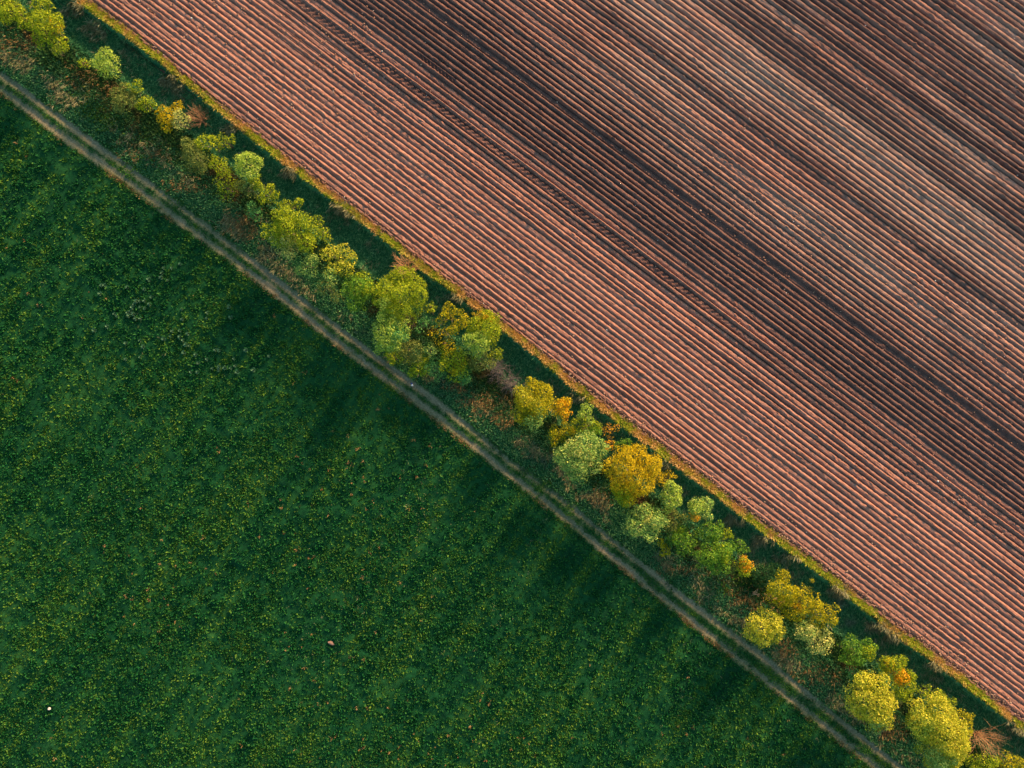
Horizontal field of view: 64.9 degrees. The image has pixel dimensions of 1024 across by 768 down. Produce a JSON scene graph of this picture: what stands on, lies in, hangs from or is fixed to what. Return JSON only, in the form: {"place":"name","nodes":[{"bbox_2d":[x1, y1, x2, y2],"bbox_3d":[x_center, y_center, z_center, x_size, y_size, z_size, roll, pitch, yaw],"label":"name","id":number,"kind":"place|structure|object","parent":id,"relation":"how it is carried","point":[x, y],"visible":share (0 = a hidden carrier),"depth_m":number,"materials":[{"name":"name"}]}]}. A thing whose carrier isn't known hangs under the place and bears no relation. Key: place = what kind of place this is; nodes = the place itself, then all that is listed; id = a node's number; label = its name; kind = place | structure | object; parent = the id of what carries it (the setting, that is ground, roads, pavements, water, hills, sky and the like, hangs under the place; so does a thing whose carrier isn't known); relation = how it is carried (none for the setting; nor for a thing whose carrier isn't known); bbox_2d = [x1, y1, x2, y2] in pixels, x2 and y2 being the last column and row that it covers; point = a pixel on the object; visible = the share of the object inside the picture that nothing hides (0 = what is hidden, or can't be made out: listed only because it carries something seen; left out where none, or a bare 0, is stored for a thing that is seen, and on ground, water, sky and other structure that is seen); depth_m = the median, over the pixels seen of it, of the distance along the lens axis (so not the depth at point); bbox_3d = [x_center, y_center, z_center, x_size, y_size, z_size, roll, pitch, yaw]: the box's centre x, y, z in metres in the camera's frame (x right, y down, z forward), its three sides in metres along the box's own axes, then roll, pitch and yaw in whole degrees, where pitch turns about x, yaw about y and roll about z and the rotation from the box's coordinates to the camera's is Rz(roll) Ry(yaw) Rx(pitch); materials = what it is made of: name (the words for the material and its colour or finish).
{"place":"outdoors","nodes":[
{"label":"outdoors","id":0,"kind":"place"},
{"bbox_2d":[0,70,907,767],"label":"farm track","id":1,"kind":"structure","parent":0,"point":[160,198],"depth_m":110.04,"materials":[{"name":"brown soil"}]},
{"bbox_2d":[0,92,874,767],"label":"track fringe","id":2,"kind":"object","parent":1,"relation":"on","point":[452,432],"visible":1,"depth_m":109.98,"materials":[{"name":"green plant"}]},
{"bbox_2d":[0,66,910,767],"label":"meadow","id":3,"kind":"structure","parent":0,"point":[302,511],"depth_m":110.00,"materials":[{"name":"green plant"}]},
{"bbox_2d":[7,109,789,767],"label":"dry grass tufts","id":4,"kind":"object","parent":3,"relation":"on","point":[307,587],"visible":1,"depth_m":109.90,"materials":[{"name":"plant"}]},
{"bbox_2d":[0,0,1023,767],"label":"bank","id":5,"kind":"structure","parent":0,"point":[624,537],"depth_m":110.01,"materials":[{"name":"green plant"}]},
{"bbox_2d":[0,0,33,29],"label":"tree","id":6,"kind":"object","parent":5,"relation":"on","point":[5,9],"visible":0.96,"depth_m":105.61,"materials":[{"name":"green plant"}]},
{"bbox_2d":[77,58,89,68],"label":"shrub","id":7,"kind":"object","parent":5,"relation":"on","point":[79,62],"visible":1,"depth_m":109.01,"materials":[{"name":"green plant"}]},
{"bbox_2d":[110,78,143,113],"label":"shrub","id":8,"kind":"object","parent":5,"relation":"on","point":[117,100],"visible":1,"depth_m":107.46,"materials":[{"name":"green plant"}]},
{"bbox_2d":[180,134,216,174],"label":"tree","id":9,"kind":"object","parent":5,"relation":"on","point":[199,163],"visible":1,"depth_m":106.94,"materials":[{"name":"green plant"}]},
{"bbox_2d":[212,168,240,201],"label":"shrub","id":10,"kind":"object","parent":5,"relation":"on","point":[227,187],"visible":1,"depth_m":108.09,"materials":[{"name":"green plant"}]},
{"bbox_2d":[246,201,263,221],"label":"shrub","id":11,"kind":"object","parent":5,"relation":"on","point":[253,212],"visible":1,"depth_m":108.13,"materials":[{"name":"teal plant"}]},
{"bbox_2d":[269,229,298,261],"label":"blossom tree","id":12,"kind":"object","parent":5,"relation":"on","point":[287,249],"visible":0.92,"depth_m":106.29,"materials":[{"name":"green plant"}]},
{"bbox_2d":[259,206,322,254],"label":"tree","id":13,"kind":"object","parent":5,"relation":"on","point":[290,225],"visible":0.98,"depth_m":105.58,"materials":[{"name":"green plant"}]},
{"bbox_2d":[295,253,320,277],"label":"tree","id":14,"kind":"object","parent":5,"relation":"on","point":[311,263],"visible":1,"depth_m":106.55,"materials":[{"name":"green plant"}]},
{"bbox_2d":[314,277,343,303],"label":"shrub","id":15,"kind":"object","parent":5,"relation":"on","point":[329,289],"visible":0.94,"depth_m":108.42,"materials":[{"name":"green plant"}]},
{"bbox_2d":[339,273,374,312],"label":"tree","id":16,"kind":"object","parent":5,"relation":"on","point":[361,293],"visible":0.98,"depth_m":105.84,"materials":[{"name":"green plant"}]},
{"bbox_2d":[371,307,410,355],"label":"tree","id":17,"kind":"object","parent":5,"relation":"on","point":[394,329],"visible":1,"depth_m":105.13,"materials":[{"name":"green plant"}]},
{"bbox_2d":[384,349,408,365],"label":"shrub","id":18,"kind":"object","parent":5,"relation":"on","point":[394,358],"visible":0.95,"depth_m":107.84,"materials":[{"name":"green plant"}]},
{"bbox_2d":[401,306,419,328],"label":"bare shrub","id":19,"kind":"object","parent":5,"relation":"on","point":[413,319],"visible":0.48,"depth_m":108.90,"materials":[{"name":"plant"}]},
{"bbox_2d":[397,331,424,365],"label":"shrub","id":20,"kind":"object","parent":5,"relation":"on","point":[406,349],"visible":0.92,"depth_m":107.22,"materials":[{"name":"green plant"}]},
{"bbox_2d":[407,353,430,378],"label":"shrub","id":21,"kind":"object","parent":5,"relation":"on","point":[413,368],"visible":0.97,"depth_m":107.86,"materials":[{"name":"green plant"}]},
{"bbox_2d":[414,316,429,333],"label":"shrub","id":22,"kind":"object","parent":5,"relation":"on","point":[419,326],"visible":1,"depth_m":107.72,"materials":[{"name":"teal plant"}]},
{"bbox_2d":[422,342,437,360],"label":"shrub","id":23,"kind":"object","parent":5,"relation":"on","point":[430,352],"visible":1,"depth_m":107.27,"materials":[{"name":"green plant"}]},
{"bbox_2d":[422,358,446,381],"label":"shrub","id":24,"kind":"object","parent":5,"relation":"on","point":[432,368],"visible":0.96,"depth_m":107.95,"materials":[{"name":"teal plant"}]},
{"bbox_2d":[428,325,455,356],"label":"shrub","id":25,"kind":"object","parent":5,"relation":"on","point":[443,343],"visible":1,"depth_m":106.92,"materials":[{"name":"green plant"}]},
{"bbox_2d":[438,345,475,382],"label":"shrub","id":26,"kind":"object","parent":5,"relation":"on","point":[453,360],"visible":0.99,"depth_m":107.43,"materials":[{"name":"green plant"}]},
{"bbox_2d":[455,363,471,385],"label":"shrub","id":27,"kind":"object","parent":5,"relation":"on","point":[462,379],"visible":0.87,"depth_m":107.91,"materials":[{"name":"teal plant"}]},
{"bbox_2d":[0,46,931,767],"bbox_3d":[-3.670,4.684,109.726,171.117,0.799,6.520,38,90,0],"label":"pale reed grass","id":28,"kind":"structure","parent":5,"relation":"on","point":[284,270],"depth_m":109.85,"materials":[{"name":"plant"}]},
{"bbox_2d":[499,367,523,397],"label":"dead brushwood","id":29,"kind":"object","parent":5,"relation":"on","point":[510,384],"visible":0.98,"depth_m":109.68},
{"bbox_2d":[547,421,575,446],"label":"shrub","id":30,"kind":"object","parent":5,"relation":"on","point":[570,432],"visible":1,"depth_m":107.85,"materials":[{"name":"yellow plant"}]},
{"bbox_2d":[552,428,610,484],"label":"tree","id":31,"kind":"object","parent":5,"relation":"on","point":[590,459],"visible":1,"depth_m":105.48,"materials":[{"name":"green plant"}]},
{"bbox_2d":[621,502,669,543],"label":"round tree","id":32,"kind":"object","parent":5,"relation":"on","point":[646,517],"visible":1,"depth_m":105.98,"materials":[{"name":"green plant"}]},
{"bbox_2d":[657,538,670,556],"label":"shrub","id":33,"kind":"object","parent":5,"relation":"on","point":[664,546],"visible":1,"depth_m":108.28,"materials":[{"name":"green plant"}]},
{"bbox_2d":[665,525,698,556],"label":"shrub","id":34,"kind":"object","parent":5,"relation":"on","point":[681,535],"visible":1,"depth_m":107.24,"materials":[{"name":"green plant"}]},
{"bbox_2d":[724,559,738,574],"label":"shrub","id":35,"kind":"object","parent":5,"relation":"on","point":[734,569],"visible":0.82,"depth_m":108.19,"materials":[{"name":"green plant"}]},
{"bbox_2d":[741,606,785,648],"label":"tree","id":36,"kind":"object","parent":5,"relation":"on","point":[775,629],"visible":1,"depth_m":105.97,"materials":[{"name":"yellow plant"}]},
{"bbox_2d":[794,619,834,655],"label":"tree","id":37,"kind":"object","parent":5,"relation":"on","point":[804,637],"visible":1,"depth_m":106.52,"materials":[{"name":"beige plant"}]},
{"bbox_2d":[845,666,863,678],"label":"shrub","id":38,"kind":"object","parent":5,"relation":"on","point":[849,670],"visible":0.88,"depth_m":107.99,"materials":[{"name":"teal plant"}]},
{"bbox_2d":[842,669,898,734],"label":"dome tree","id":39,"kind":"object","parent":5,"relation":"on","point":[879,712],"visible":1,"depth_m":104.84,"materials":[{"name":"yellow plant"}]},
{"bbox_2d":[905,690,971,767],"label":"tree","id":40,"kind":"object","parent":5,"relation":"on","point":[951,756],"visible":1,"depth_m":104.31,"materials":[{"name":"yellow plant"}]},
{"bbox_2d":[963,751,1000,767],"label":"shrub","id":41,"kind":"object","parent":5,"relation":"on","point":[977,763],"visible":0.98,"depth_m":107.61,"materials":[{"name":"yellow plant"}]},
{"bbox_2d":[9,0,1023,767],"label":"ditch","id":42,"kind":"object","parent":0,"point":[439,286],"visible":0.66,"depth_m":110.43,"materials":[{"name":"green plant"}]},
{"bbox_2d":[24,0,69,55],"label":"tree","id":43,"kind":"object","parent":42,"relation":"on","point":[45,15],"visible":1,"depth_m":105.69,"materials":[{"name":"green plant"}]},
{"bbox_2d":[88,46,121,78],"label":"round tree","id":44,"kind":"object","parent":42,"relation":"on","point":[103,61],"visible":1,"depth_m":106.82,"materials":[{"name":"green plant"}]},
{"bbox_2d":[134,95,156,112],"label":"shrub","id":45,"kind":"object","parent":42,"relation":"on","point":[142,102],"visible":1,"depth_m":108.08,"materials":[{"name":"green plant"}]},
{"bbox_2d":[154,100,184,133],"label":"shrub","id":46,"kind":"object","parent":42,"relation":"on","point":[161,115],"visible":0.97,"depth_m":107.68,"materials":[{"name":"yellow plant"}]},
{"bbox_2d":[170,108,191,131],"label":"blossom tree","id":47,"kind":"object","parent":42,"relation":"on","point":[179,118],"visible":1,"depth_m":107.38,"materials":[{"name":"beige plant"}]},
{"bbox_2d":[185,103,210,128],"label":"bare shrub","id":48,"kind":"object","parent":42,"relation":"on","point":[201,117],"visible":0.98,"depth_m":109.59,"materials":[{"name":"brown plant"}]},
{"bbox_2d":[208,154,231,175],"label":"shrub","id":49,"kind":"object","parent":42,"relation":"on","point":[217,163],"visible":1,"depth_m":107.54,"materials":[{"name":"green plant"}]},
{"bbox_2d":[215,132,235,150],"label":"shrub","id":50,"kind":"object","parent":42,"relation":"on","point":[232,143],"visible":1,"depth_m":108.18,"materials":[{"name":"green plant"}]},
{"bbox_2d":[233,174,260,197],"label":"shrub","id":51,"kind":"object","parent":42,"relation":"on","point":[241,183],"visible":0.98,"depth_m":107.91,"materials":[{"name":"green plant"}]},
{"bbox_2d":[233,151,264,178],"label":"round tree","id":52,"kind":"object","parent":42,"relation":"on","point":[249,162],"visible":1,"depth_m":106.18,"materials":[{"name":"green plant"}]},
{"bbox_2d":[253,180,279,205],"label":"shrub","id":53,"kind":"object","parent":42,"relation":"on","point":[263,198],"visible":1,"depth_m":107.81,"materials":[{"name":"green plant"}]},
{"bbox_2d":[276,197,303,209],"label":"shrub","id":54,"kind":"object","parent":42,"relation":"on","point":[292,206],"visible":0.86,"depth_m":107.53,"materials":[{"name":"green plant"}]},
{"bbox_2d":[307,215,330,244],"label":"tree","id":55,"kind":"object","parent":42,"relation":"on","point":[325,232],"visible":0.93,"depth_m":106.74,"materials":[{"name":"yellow plant"}]},
{"bbox_2d":[320,243,357,285],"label":"blossom tree","id":56,"kind":"object","parent":42,"relation":"on","point":[340,260],"visible":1,"depth_m":105.72,"materials":[{"name":"yellow plant"}]},
{"bbox_2d":[354,270,370,279],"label":"shrub","id":57,"kind":"object","parent":42,"relation":"on","point":[361,276],"visible":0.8,"depth_m":106.70,"materials":[{"name":"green plant"}]},
{"bbox_2d":[371,262,428,324],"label":"dome tree","id":58,"kind":"object","parent":42,"relation":"on","point":[387,299],"visible":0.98,"depth_m":105.38,"materials":[{"name":"green plant"}]},
{"bbox_2d":[391,251,420,277],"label":"bare shrub","id":59,"kind":"object","parent":42,"relation":"on","point":[401,264],"visible":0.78,"depth_m":108.06,"materials":[{"name":"brown plant"}]},
{"bbox_2d":[427,302,437,314],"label":"shrub","id":60,"kind":"object","parent":42,"relation":"on","point":[431,309],"visible":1,"depth_m":108.09,"materials":[{"name":"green plant"}]},
{"bbox_2d":[435,301,469,335],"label":"tree","id":61,"kind":"object","parent":42,"relation":"on","point":[449,315],"visible":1,"depth_m":106.35,"materials":[{"name":"yellow plant"}]},
{"bbox_2d":[462,330,490,358],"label":"round tree","id":62,"kind":"object","parent":42,"relation":"on","point":[477,343],"visible":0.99,"depth_m":105.62,"materials":[{"name":"green plant"}]},
{"bbox_2d":[465,309,502,347],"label":"tree","id":63,"kind":"object","parent":42,"relation":"on","point":[488,330],"visible":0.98,"depth_m":106.11,"materials":[{"name":"green plant"}]},
{"bbox_2d":[464,347,503,372],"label":"shrub","id":64,"kind":"object","parent":42,"relation":"on","point":[474,360],"visible":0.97,"depth_m":108.06,"materials":[{"name":"green plant"}]},
{"bbox_2d":[472,310,496,324],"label":"shrub","id":65,"kind":"object","parent":42,"relation":"on","point":[480,311],"visible":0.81,"depth_m":106.95,"materials":[{"name":"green plant"}]},
{"bbox_2d":[483,359,511,383],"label":"dead brushwood","id":66,"kind":"object","parent":42,"relation":"on","point":[497,369],"visible":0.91,"depth_m":109.82,"materials":[{"name":"plant"}]},
{"bbox_2d":[0,0,1008,767],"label":"undergrowth","id":67,"kind":"object","parent":42,"relation":"on","point":[488,384],"visible":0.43,"depth_m":110.00,"materials":[{"name":"green plant"}]},
{"bbox_2d":[27,1,1023,766],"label":"ditch straw","id":68,"kind":"object","parent":42,"relation":"on","point":[933,685],"visible":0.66,"depth_m":110.54,"materials":[{"name":"plant"}]},
{"bbox_2d":[510,376,555,431],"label":"tree","id":69,"kind":"object","parent":42,"relation":"on","point":[531,400],"visible":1,"depth_m":105.86,"materials":[{"name":"yellow plant"}]},
{"bbox_2d":[550,396,572,423],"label":"shrub","id":70,"kind":"object","parent":42,"relation":"on","point":[563,402],"visible":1,"depth_m":107.30,"materials":[{"name":"orange plant"}]},
{"bbox_2d":[577,403,593,424],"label":"round tree","id":71,"kind":"object","parent":42,"relation":"on","point":[586,412],"visible":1,"depth_m":106.59,"materials":[{"name":"green plant"}]},
{"bbox_2d":[569,414,602,434],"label":"shrub","id":72,"kind":"object","parent":42,"relation":"on","point":[596,430],"visible":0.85,"depth_m":108.00,"materials":[{"name":"green plant"}]},
{"bbox_2d":[602,422,619,438],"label":"shrub","id":73,"kind":"object","parent":42,"relation":"on","point":[608,427],"visible":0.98,"depth_m":108.70,"materials":[{"name":"orange plant"}]},
{"bbox_2d":[613,438,631,451],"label":"shrub","id":74,"kind":"object","parent":42,"relation":"on","point":[622,443],"visible":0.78,"depth_m":107.88,"materials":[{"name":"green plant"}]},
{"bbox_2d":[600,443,663,507],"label":"golden tree","id":75,"kind":"object","parent":42,"relation":"on","point":[625,486],"visible":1,"depth_m":105.16,"materials":[{"name":"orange plant"}]},
{"bbox_2d":[657,469,677,486],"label":"shrub","id":76,"kind":"object","parent":42,"relation":"on","point":[664,481],"visible":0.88,"depth_m":107.71,"materials":[{"name":"yellow plant"}]},
{"bbox_2d":[658,479,682,513],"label":"round tree","id":77,"kind":"object","parent":42,"relation":"on","point":[672,498],"visible":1,"depth_m":106.04,"materials":[{"name":"green plant"}]},
{"bbox_2d":[662,504,686,531],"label":"shrub","id":78,"kind":"object","parent":42,"relation":"on","point":[671,514],"visible":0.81,"depth_m":107.93,"materials":[{"name":"green plant"}]},
{"bbox_2d":[685,496,713,522],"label":"tree","id":79,"kind":"object","parent":42,"relation":"on","point":[698,507],"visible":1,"depth_m":106.68,"materials":[{"name":"green plant"}]},
{"bbox_2d":[692,519,733,545],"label":"tree","id":80,"kind":"object","parent":42,"relation":"on","point":[716,529],"visible":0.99,"depth_m":107.27,"materials":[{"name":"green plant"}]},
{"bbox_2d":[694,535,736,575],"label":"tree","id":81,"kind":"object","parent":42,"relation":"on","point":[720,551],"visible":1,"depth_m":106.09,"materials":[{"name":"green plant"}]},
{"bbox_2d":[733,538,750,555],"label":"shrub","id":82,"kind":"object","parent":42,"relation":"on","point":[739,545],"visible":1,"depth_m":107.63,"materials":[{"name":"green plant"}]},
{"bbox_2d":[731,555,755,577],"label":"shrub","id":83,"kind":"object","parent":42,"relation":"on","point":[748,569],"visible":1,"depth_m":107.26,"materials":[{"name":"orange plant"}]},
{"bbox_2d":[749,562,781,589],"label":"shrub","id":84,"kind":"object","parent":42,"relation":"on","point":[759,577],"visible":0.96,"depth_m":109.23,"materials":[{"name":"green plant"}]},
{"bbox_2d":[763,567,840,628],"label":"tree","id":85,"kind":"object","parent":42,"relation":"on","point":[794,594],"visible":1,"depth_m":106.54,"materials":[{"name":"yellow plant"}]},
{"bbox_2d":[838,633,878,667],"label":"tree","id":86,"kind":"object","parent":42,"relation":"on","point":[862,655],"visible":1,"depth_m":107.00,"materials":[{"name":"green plant"}]},
{"bbox_2d":[875,654,917,702],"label":"tree","id":87,"kind":"object","parent":42,"relation":"on","point":[902,676],"visible":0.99,"depth_m":106.72,"materials":[{"name":"yellow plant"}]},
{"bbox_2d":[914,684,956,709],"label":"shrub","id":88,"kind":"object","parent":42,"relation":"on","point":[924,694],"visible":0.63,"depth_m":107.75,"materials":[{"name":"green plant"}]},
{"bbox_2d":[951,708,975,735],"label":"shrub","id":89,"kind":"object","parent":42,"relation":"on","point":[968,722],"visible":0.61,"depth_m":107.45,"materials":[{"name":"yellow plant"}]},
{"bbox_2d":[970,722,1013,762],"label":"bare shrub","id":90,"kind":"object","parent":42,"relation":"on","point":[978,733],"visible":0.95,"depth_m":108.40,"materials":[{"name":"brown plant"}]},
{"bbox_2d":[996,750,1023,767],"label":"shrub","id":91,"kind":"object","parent":42,"relation":"on","point":[1014,765],"visible":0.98,"depth_m":107.95,"materials":[{"name":"yellow plant"}]},
{"bbox_2d":[59,0,1023,735],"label":"verge","id":92,"kind":"structure","parent":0,"point":[535,354],"depth_m":109.62,"materials":[{"name":"green plant"}]},
{"bbox_2d":[86,0,1023,722],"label":"ploughed field","id":93,"kind":"structure","parent":0,"point":[908,170],"depth_m":109.82,"materials":[{"name":"soil"}]},
{"bbox_2d":[95,0,1023,719],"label":"soil clods","id":94,"kind":"object","parent":93,"relation":"on","point":[639,342],"visible":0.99,"depth_m":109.83,"materials":[{"name":"brown soil"}]},
{"bbox_2d":[139,0,1021,610],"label":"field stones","id":95,"kind":"object","parent":93,"relation":"on","point":[667,234],"visible":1,"depth_m":109.80,"materials":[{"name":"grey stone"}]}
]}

